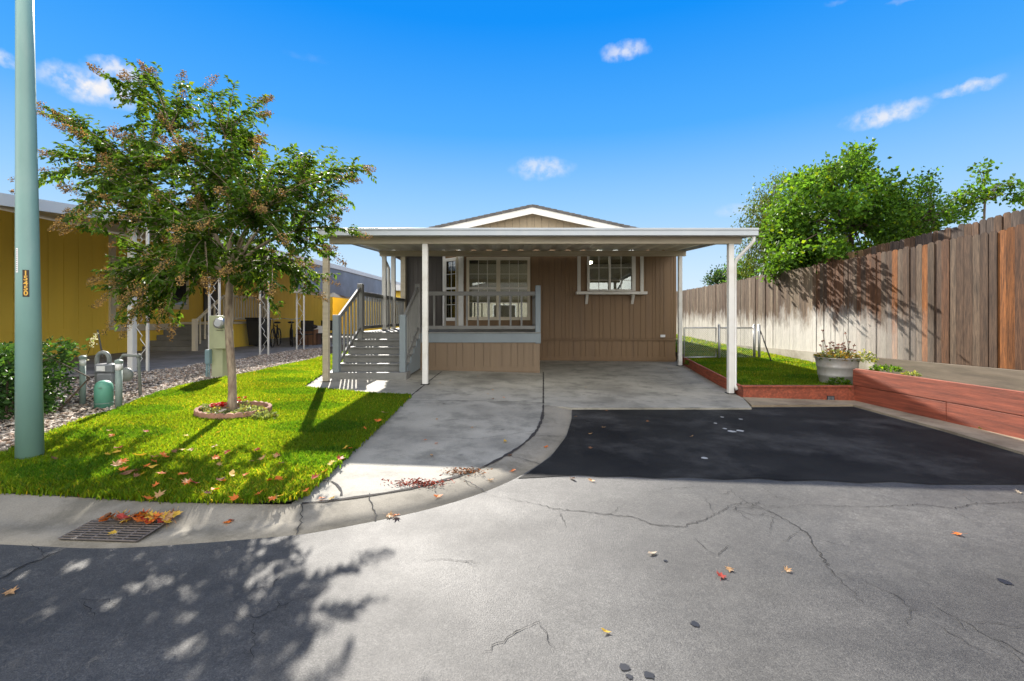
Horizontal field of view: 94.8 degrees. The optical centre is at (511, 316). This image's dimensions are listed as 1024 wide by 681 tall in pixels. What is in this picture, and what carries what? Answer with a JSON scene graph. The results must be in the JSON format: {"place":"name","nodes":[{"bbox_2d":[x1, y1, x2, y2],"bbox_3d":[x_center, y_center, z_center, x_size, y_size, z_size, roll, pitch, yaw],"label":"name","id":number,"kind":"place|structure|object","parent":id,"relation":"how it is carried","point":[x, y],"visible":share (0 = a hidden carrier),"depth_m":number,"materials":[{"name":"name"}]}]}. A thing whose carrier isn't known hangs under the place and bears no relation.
{"place":"outdoors","nodes":[
{"label":"outdoors","id":0,"kind":"place"},
{"bbox_2d":[0,343,352,450],"bbox_3d":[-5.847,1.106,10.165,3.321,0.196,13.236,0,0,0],"label":"gravel","id":1,"kind":"structure","parent":0,"point":[172,376],"depth_m":7.56,"materials":[{"name":"grey gravel"}]},
{"bbox_2d":[0,336,89,419],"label":"hedge","id":2,"kind":"object","parent":1,"relation":"on","point":[7,369],"visible":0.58,"depth_m":5.50,"materials":[{"name":"green plant"}]},
{"bbox_2d":[78,355,86,405],"bbox_3d":[-5.453,0.807,5.982,0.080,0.640,0.080,0,0,0],"label":"bollard","id":3,"kind":"object","parent":1,"relation":"on","point":[82,378],"visible":0.89,"depth_m":5.96,"materials":[{"name":"grey metal"}]},
{"bbox_2d":[86,333,98,360],"bbox_3d":[-5.768,0.663,6.441,0.270,0.913,0.098,0,0,0],"label":"flowering sprig","id":4,"kind":"object","parent":1,"relation":"on","point":[91,345],"visible":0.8,"depth_m":6.43,"materials":[{"name":"yellow plant"}]},
{"bbox_2d":[93,380,113,408],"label":"utility dome","id":5,"kind":"structure","parent":1,"relation":"on","point":[103,393],"depth_m":5.82,"materials":[{"name":"plastic"}]},
{"bbox_2d":[94,350,141,395],"bbox_3d":[-5.437,0.810,6.500,0.634,0.698,0.213,0,0,0],"label":"gas meter","id":6,"kind":"object","parent":1,"relation":"on","point":[104,371],"visible":0.78,"depth_m":6.48,"materials":[{"name":"grey metal"}]},
{"bbox_2d":[114,359,122,408],"bbox_3d":[-4.832,0.831,5.789,0.088,0.620,0.088,0,0,0],"label":"bollard","id":7,"kind":"object","parent":1,"relation":"on","point":[118,363],"visible":0.91,"depth_m":5.76,"materials":[{"name":"grey metal"}]},
{"bbox_2d":[205,316,227,376],"bbox_3d":[-5.236,0.560,8.392,0.382,1.168,0.345,0,0,0],"label":"meter pedestal","id":8,"kind":"object","parent":1,"relation":"on","point":[215,355],"visible":0.8,"depth_m":8.35,"materials":[{"name":"green metal"}]},
{"bbox_2d":[43,334,352,377],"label":"neighbour slab","id":9,"kind":"structure","parent":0,"point":[164,359],"depth_m":12.91,"materials":[{"name":"concrete"}]},
{"bbox_2d":[245,318,271,345],"bbox_3d":[-9.350,0.551,17.405,0.640,1.058,0.730,0,0,0],"label":"wheelie bin","id":10,"kind":"object","parent":9,"relation":"on","point":[253,330],"visible":0.84,"depth_m":17.12,"materials":[{"name":"black plastic"}]},
{"bbox_2d":[265,318,282,347],"bbox_3d":[-8.557,0.568,17.201,0.590,1.053,1.626,0,0,0],"label":"bicycle","id":11,"kind":"object","parent":9,"relation":"on","point":[276,334],"visible":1,"depth_m":17.22,"materials":[{"name":"black metal"}]},
{"bbox_2d":[283,318,299,346],"bbox_3d":[-8.130,0.569,17.519,0.552,1.055,1.641,0,0,-15],"label":"bicycle","id":12,"kind":"object","parent":9,"relation":"on","point":[291,336],"visible":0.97,"depth_m":17.22,"materials":[{"name":"black metal"}]},
{"bbox_2d":[295,321,313,345],"bbox_3d":[-7.750,0.611,17.602,0.480,0.950,0.485,0,0,0],"label":"patio chair","id":13,"kind":"object","parent":9,"relation":"on","point":[309,325],"visible":0.81,"depth_m":17.82,"materials":[{"name":"metal"}]},
{"bbox_2d":[298,329,320,344],"bbox_3d":[-8.000,0.785,18.600,0.720,0.600,0.620,0,0,0],"label":"storage chest","id":14,"kind":"object","parent":9,"relation":"on","point":[315,339],"visible":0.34,"depth_m":18.30,"materials":[{"name":"brown wood"}]},
{"bbox_2d":[315,326,322,332],"bbox_3d":[-7.600,0.719,18.895,0.720,0.735,0.610,0,0,0],"label":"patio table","id":15,"kind":"object","parent":9,"relation":"on","point":[320,329],"visible":0.08,"depth_m":18.59,"materials":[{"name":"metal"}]},
{"bbox_2d":[316,320,331,343],"bbox_3d":[-7.350,0.612,18.503,0.480,0.950,0.485,0,0,0],"label":"patio chair","id":16,"kind":"object","parent":9,"relation":"on","point":[322,325],"visible":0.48,"depth_m":18.72,"materials":[{"name":"metal"}]},
{"bbox_2d":[0,193,400,371],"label":"neighbour house","id":17,"kind":"structure","parent":0,"point":[70,261],"depth_m":13.25,"materials":[{"name":"yellow paint"}]},
{"bbox_2d":[116,259,139,307],"bbox_3d":[-11.774,-1.025,14.527,0.049,1.511,1.080,0,0,0],"label":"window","id":18,"kind":"structure","parent":17,"relation":"in","point":[116,259],"depth_m":14.14,"materials":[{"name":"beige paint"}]},
{"bbox_2d":[152,276,188,309],"bbox_3d":[-11.774,-1.025,16.286,0.049,1.511,1.695,0,0,0],"label":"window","id":19,"kind":"structure","parent":17,"relation":"in","point":[180,292],"depth_m":16.79,"materials":[{"name":"black glass"}]},
{"bbox_2d":[203,272,217,320],"bbox_3d":[-11.780,-0.815,18.450,0.039,1.950,0.900,0,0,0],"label":"door","id":20,"kind":"structure","parent":17,"relation":"in","point":[214,295],"depth_m":18.44,"materials":[{"name":"plastic"}]},
{"bbox_2d":[261,288,269,317],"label":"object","id":21,"kind":"structure","parent":17,"relation":"in","point":[262,294],"depth_m":22.70,"materials":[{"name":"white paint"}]},
{"bbox_2d":[298,263,390,301],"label":"roof","id":22,"kind":"structure","parent":17,"relation":"hanging from","point":[349,281],"depth_m":19.97,"materials":[{"name":"grey metal"}]},
{"bbox_2d":[0,351,411,504],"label":"lawn","id":23,"kind":"structure","parent":0,"point":[150,500],"depth_m":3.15,"materials":[{"name":"plant"}]},
{"bbox_2d":[15,0,44,458],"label":"lamp pole","id":24,"kind":"object","parent":23,"relation":"on","point":[29,421],"visible":0.98,"depth_m":3.83,"materials":[{"name":"teal metal"}]},
{"bbox_2d":[110,460,121,467],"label":"fallen leaf","id":25,"kind":"object","parent":23,"relation":"on","point":[117,463],"visible":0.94,"depth_m":3.65,"materials":[{"name":"beige plant"}]},
{"bbox_2d":[120,469,134,474],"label":"fallen leaf","id":26,"kind":"object","parent":23,"relation":"on","point":[127,472],"visible":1,"depth_m":3.48,"materials":[{"name":"brown plant"}]},
{"bbox_2d":[155,490,165,497],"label":"fallen leaf","id":27,"kind":"object","parent":23,"relation":"on","point":[158,494],"visible":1,"depth_m":3.09,"materials":[{"name":"beige plant"}]},
{"bbox_2d":[194,400,271,419],"bbox_3d":[-3.313,1.118,5.616,0.822,0.123,0.746,0,0,0],"label":"flower bed edging","id":28,"kind":"object","parent":23,"relation":"on","point":[198,412],"visible":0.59,"depth_m":5.37,"materials":[{"name":"brick"}]},
{"bbox_2d":[8,58,376,410],"bbox_3d":[-3.915,-1.020,5.855,4.980,4.333,2.796,0,0,23],"label":"crape myrtle tree","id":29,"kind":"object","parent":28,"relation":"in","point":[195,237],"visible":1,"depth_m":5.46,"materials":[{"name":"green plant"}]},
{"bbox_2d":[200,403,216,412],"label":"leafy plant","id":30,"kind":"object","parent":28,"relation":"in","point":[206,406],"visible":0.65,"depth_m":5.59,"materials":[{"name":"green plant"}]},
{"bbox_2d":[202,402,232,413],"bbox_3d":[-3.356,1.062,5.392,0.304,0.164,0.307,0,0,0],"label":"flowering plant","id":31,"kind":"object","parent":28,"relation":"in","point":[222,405],"visible":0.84,"depth_m":5.40,"materials":[{"name":"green plant"}]},
{"bbox_2d":[237,396,250,407],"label":"flowering plant","id":32,"kind":"object","parent":28,"relation":"in","point":[243,404],"visible":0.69,"depth_m":5.86,"materials":[{"name":"green plant"}]},
{"bbox_2d":[231,404,267,417],"bbox_3d":[-3.060,1.087,5.500,0.414,0.154,0.424,0,0,0],"label":"leafy plant","id":33,"kind":"object","parent":28,"relation":"in","point":[242,409],"visible":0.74,"depth_m":5.47,"materials":[{"name":"green plant"}]},
{"bbox_2d":[228,494,238,500],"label":"fallen leaf","id":34,"kind":"object","parent":23,"relation":"on","point":[234,497],"visible":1,"depth_m":3.07,"materials":[{"name":"orange plant"}]},
{"bbox_2d":[251,410,278,420],"bbox_3d":[-2.802,1.109,5.347,0.306,0.104,0.295,0,0,38],"label":"leafy plant","id":35,"kind":"object","parent":23,"relation":"on","point":[267,414],"visible":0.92,"depth_m":5.33,"materials":[{"name":"green plant"}]},
{"bbox_2d":[11,352,682,503],"bbox_3d":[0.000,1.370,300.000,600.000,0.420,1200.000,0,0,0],"label":"ground","id":36,"kind":"structure","parent":0,"point":[290,502],"depth_m":3.47,"materials":[{"name":"brown soil"}]},
{"bbox_2d":[0,405,571,547],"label":"gutter","id":37,"kind":"object","parent":36,"relation":"on","point":[35,520],"visible":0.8,"depth_m":3.04,"materials":[{"name":"concrete"}]},
{"bbox_2d":[58,520,165,541],"bbox_3d":[-2.372,1.271,2.807,0.476,0.024,0.258,0,0,0],"label":"drain grate","id":38,"kind":"object","parent":37,"relation":"on","point":[131,531],"visible":0.9,"depth_m":2.79,"materials":[{"name":"grey metal"}]},
{"bbox_2d":[131,516,147,522],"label":"fallen leaf","id":39,"kind":"object","parent":38,"relation":"on","point":[138,520],"visible":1,"depth_m":2.86,"materials":[{"name":"orange plant"}]},
{"bbox_2d":[149,512,161,521],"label":"fallen leaf","id":40,"kind":"object","parent":39,"relation":"on","point":[157,514],"visible":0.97,"depth_m":2.91,"materials":[{"name":"orange plant"}]},
{"label":"fallen leaf","id":41,"kind":"object","parent":38,"relation":"on","visible":0},
{"bbox_2d":[116,513,127,518],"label":"fallen leaf","id":42,"kind":"object","parent":41,"relation":"on","point":[121,515],"visible":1,"depth_m":2.89,"materials":[{"name":"red plant"}]},
{"bbox_2d":[159,510,176,523],"bbox_3d":[-2.124,1.237,2.914,0.133,0.023,0.085,28,32,12],"label":"fallen leaf","id":43,"kind":"object","parent":37,"relation":"on","point":[167,516],"visible":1,"depth_m":2.92,"materials":[{"name":"beige plant"}]},
{"bbox_2d":[170,506,183,517],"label":"fallen leaf","id":44,"kind":"object","parent":37,"relation":"on","point":[175,513],"visible":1,"depth_m":2.96,"materials":[{"name":"yellow plant"}]},
{"bbox_2d":[333,284,400,333],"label":"neighbour house","id":45,"kind":"structure","parent":36,"relation":"on","point":[339,304],"depth_m":32.00,"materials":[{"name":"yellow paint"}]},
{"bbox_2d":[330,284,540,379],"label":"porch deck","id":46,"kind":"structure","parent":36,"relation":"on","point":[396,353],"depth_m":10.29,"materials":[{"name":"grey paint"}]},
{"bbox_2d":[396,204,675,361],"bbox_3d":[0.550,-0.876,19.450,8.480,4.273,13.700,0,0,0],"label":"mobile home","id":47,"kind":"object","parent":36,"relation":"on","point":[608,308],"visible":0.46,"depth_m":12.90,"materials":[{"name":"brown paint"}]},
{"bbox_2d":[445,257,455,320],"bbox_3d":[-1.641,-0.774,13.191,0.642,1.767,0.068,0,0,41],"label":"window","id":48,"kind":"structure","parent":47,"relation":"in","point":[450,263],"depth_m":13.29,"materials":[{"name":"black glass"}]},
{"bbox_2d":[466,257,529,319],"bbox_3d":[-0.374,-0.776,12.903,1.745,1.729,0.066,0,0,0],"label":"window","id":49,"kind":"structure","parent":47,"relation":"in","point":[497,259],"depth_m":12.87,"materials":[{"name":"beige paint"}]},
{"bbox_2d":[576,250,647,303],"bbox_3d":[2.692,-1.230,12.798,1.907,1.760,0.276,0,0,0],"label":"window","id":50,"kind":"structure","parent":47,"relation":"in","point":[632,292],"depth_m":12.87,"materials":[{"name":"white paint"}]},
{"bbox_2d":[700,264,726,285],"bbox_3d":[13.209,-1.037,30.042,2.382,4.709,2.385,0,0,0],"label":"distant tree","id":51,"kind":"object","parent":36,"relation":"on","point":[716,278],"visible":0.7,"depth_m":29.63,"materials":[{"name":"green plant"}]},
{"bbox_2d":[718,253,761,282],"bbox_3d":[11.579,-0.985,23.969,2.281,4.607,3.226,0,0,42],"label":"distant tree","id":52,"kind":"object","parent":36,"relation":"on","point":[739,276],"visible":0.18,"depth_m":23.68,"materials":[{"name":"green plant"}]},
{"bbox_2d":[726,168,792,279],"bbox_3d":[9.696,-2.274,18.062,2.614,7.188,3.510,0,0,35],"label":"olive green tree","id":53,"kind":"object","parent":36,"relation":"on","point":[753,211],"visible":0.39,"depth_m":17.81,"materials":[{"name":"green plant"}]},
{"bbox_2d":[751,136,940,285],"bbox_3d":[9.082,-1.803,12.798,7.465,6.255,3.792,0,0,-24],"label":"broadleaf tree","id":54,"kind":"object","parent":36,"relation":"on","point":[796,235],"visible":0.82,"depth_m":11.71,"materials":[{"name":"green plant"}]},
{"bbox_2d":[676,224,1023,391],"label":"wooden fence","id":55,"kind":"object","parent":36,"relation":"on","point":[952,303],"visible":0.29,"depth_m":8.49,"materials":[{"name":"wood"}]},
{"bbox_2d":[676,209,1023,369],"bbox_3d":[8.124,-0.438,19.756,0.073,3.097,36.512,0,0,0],"label":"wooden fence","id":56,"kind":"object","parent":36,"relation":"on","point":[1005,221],"visible":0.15,"depth_m":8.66,"materials":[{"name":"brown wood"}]},
{"bbox_2d":[879,166,982,240],"bbox_3d":[9.672,-1.150,10.994,2.412,4.951,1.446,0,0,0],"label":"broadleaf tree","id":57,"kind":"object","parent":36,"relation":"on","point":[934,215],"visible":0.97,"depth_m":10.78,"materials":[{"name":"green plant"}]},
{"bbox_2d":[939,157,1023,224],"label":"young tree","id":58,"kind":"object","parent":36,"relation":"on","point":[984,192],"visible":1,"depth_m":9.13,"materials":[{"name":"green plant"}]},
{"bbox_2d":[0,406,1023,680],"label":"street","id":59,"kind":"structure","parent":0,"point":[852,518],"depth_m":2.40,"materials":[{"name":"grey asphalt"}]},
{"bbox_2d":[2,586,17,594],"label":"fallen leaf","id":60,"kind":"object","parent":59,"relation":"on","point":[11,591],"visible":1,"depth_m":2.19,"materials":[{"name":"beige plant"}]},
{"bbox_2d":[716,571,725,580],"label":"fallen leaf","id":61,"kind":"object","parent":59,"relation":"on","point":[720,574],"visible":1,"depth_m":2.47,"materials":[{"name":"red plant"}]},
{"bbox_2d":[0,0,1023,290],"label":"sky","id":62,"kind":"structure","parent":0,"point":[636,113],"materials":[{"name":"blue"}]},
{"bbox_2d":[291,360,751,503],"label":"driveway","id":63,"kind":"structure","parent":0,"point":[396,446],"depth_m":6.77,"materials":[{"name":"concrete"}]},
{"bbox_2d":[381,475,464,486],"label":"leaf litter","id":64,"kind":"object","parent":63,"relation":"on","point":[420,482],"visible":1,"depth_m":3.58,"materials":[{"name":"red plant"}]},
{"bbox_2d":[443,466,491,475],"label":"leaf litter","id":65,"kind":"object","parent":63,"relation":"on","point":[467,470],"visible":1,"depth_m":3.85,"materials":[{"name":"brown plant"}]},
{"bbox_2d":[317,228,758,393],"bbox_3d":[0.500,-0.322,10.533,8.000,3.336,5.055,0,0,0],"label":"carport","id":66,"kind":"object","parent":63,"relation":"on","point":[386,242],"visible":0.87,"depth_m":8.24,"materials":[{"name":"white metal"}]},
{"bbox_2d":[676,334,851,387],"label":"raised lawn","id":67,"kind":"structure","parent":0,"point":[696,343],"depth_m":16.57,"materials":[{"name":"plant"}]},
{"bbox_2d":[718,324,771,360],"bbox_3d":[5.918,0.646,11.907,1.228,0.927,0.662,0,0,35],"label":"chain link fence","id":68,"kind":"object","parent":67,"relation":"on","point":[754,339],"visible":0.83,"depth_m":11.98,"materials":[{"name":"metal"}]},
{"bbox_2d":[683,327,716,357],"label":"chain link gate","id":69,"kind":"structure","parent":68,"relation":"attached to","point":[698,354],"depth_m":12.00,"materials":[{"name":"metal"}]},
{"bbox_2d":[814,355,860,384],"bbox_3d":[5.829,0.959,8.450,0.704,0.482,0.704,0,0,0],"label":"planter tub","id":70,"kind":"object","parent":67,"relation":"on","point":[827,369],"visible":0.82,"depth_m":8.21,"materials":[{"name":"metal"}]},
{"bbox_2d":[813,329,860,361],"bbox_3d":[5.826,0.514,8.457,0.744,0.582,0.761,0,0,35],"label":"flowering plant","id":71,"kind":"object","parent":70,"relation":"on","point":[836,352],"visible":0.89,"depth_m":8.37,"materials":[{"name":"green plant"}]},
{"bbox_2d":[827,377,850,384],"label":"leafy plant","id":72,"kind":"object","parent":67,"relation":"on","point":[843,382],"visible":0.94,"depth_m":8.08,"materials":[{"name":"green plant"}]},
{"bbox_2d":[858,348,879,363],"bbox_3d":[6.463,0.706,8.595,0.407,0.271,0.433,0,0,0],"label":"leafy plant","id":73,"kind":"object","parent":67,"relation":"on","point":[874,359],"visible":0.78,"depth_m":8.53,"materials":[{"name":"yellow plant"}]},
{"bbox_2d":[742,397,1023,454],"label":"concrete ledge","id":74,"kind":"object","parent":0,"point":[1009,443],"visible":0.69,"depth_m":6.43,"materials":[{"name":"grey concrete"}]},
{"bbox_2d":[682,356,853,399],"bbox_3d":[4.779,1.230,10.192,1.811,0.434,4.787,0,0,0],"label":"lawn border","id":75,"kind":"object","parent":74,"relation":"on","point":[833,392],"visible":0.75,"depth_m":7.90,"materials":[{"name":"red brick"}]},
{"bbox_2d":[853,368,1023,438],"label":"retaining wall","id":76,"kind":"structure","parent":74,"relation":"on","point":[996,410],"depth_m":6.26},
{"bbox_2d":[868,364,903,371],"bbox_3d":[6.101,0.823,7.675,0.482,0.127,0.479,0,0,0],"label":"leafy plant","id":77,"kind":"object","parent":76,"relation":"on","point":[878,368],"visible":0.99,"depth_m":7.61,"materials":[{"name":"green plant"}]},
{"bbox_2d":[901,370,921,376],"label":"leafy plant","id":78,"kind":"object","parent":76,"relation":"on","point":[906,372],"visible":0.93,"depth_m":6.96,"materials":[{"name":"yellow plant"}]}
]}

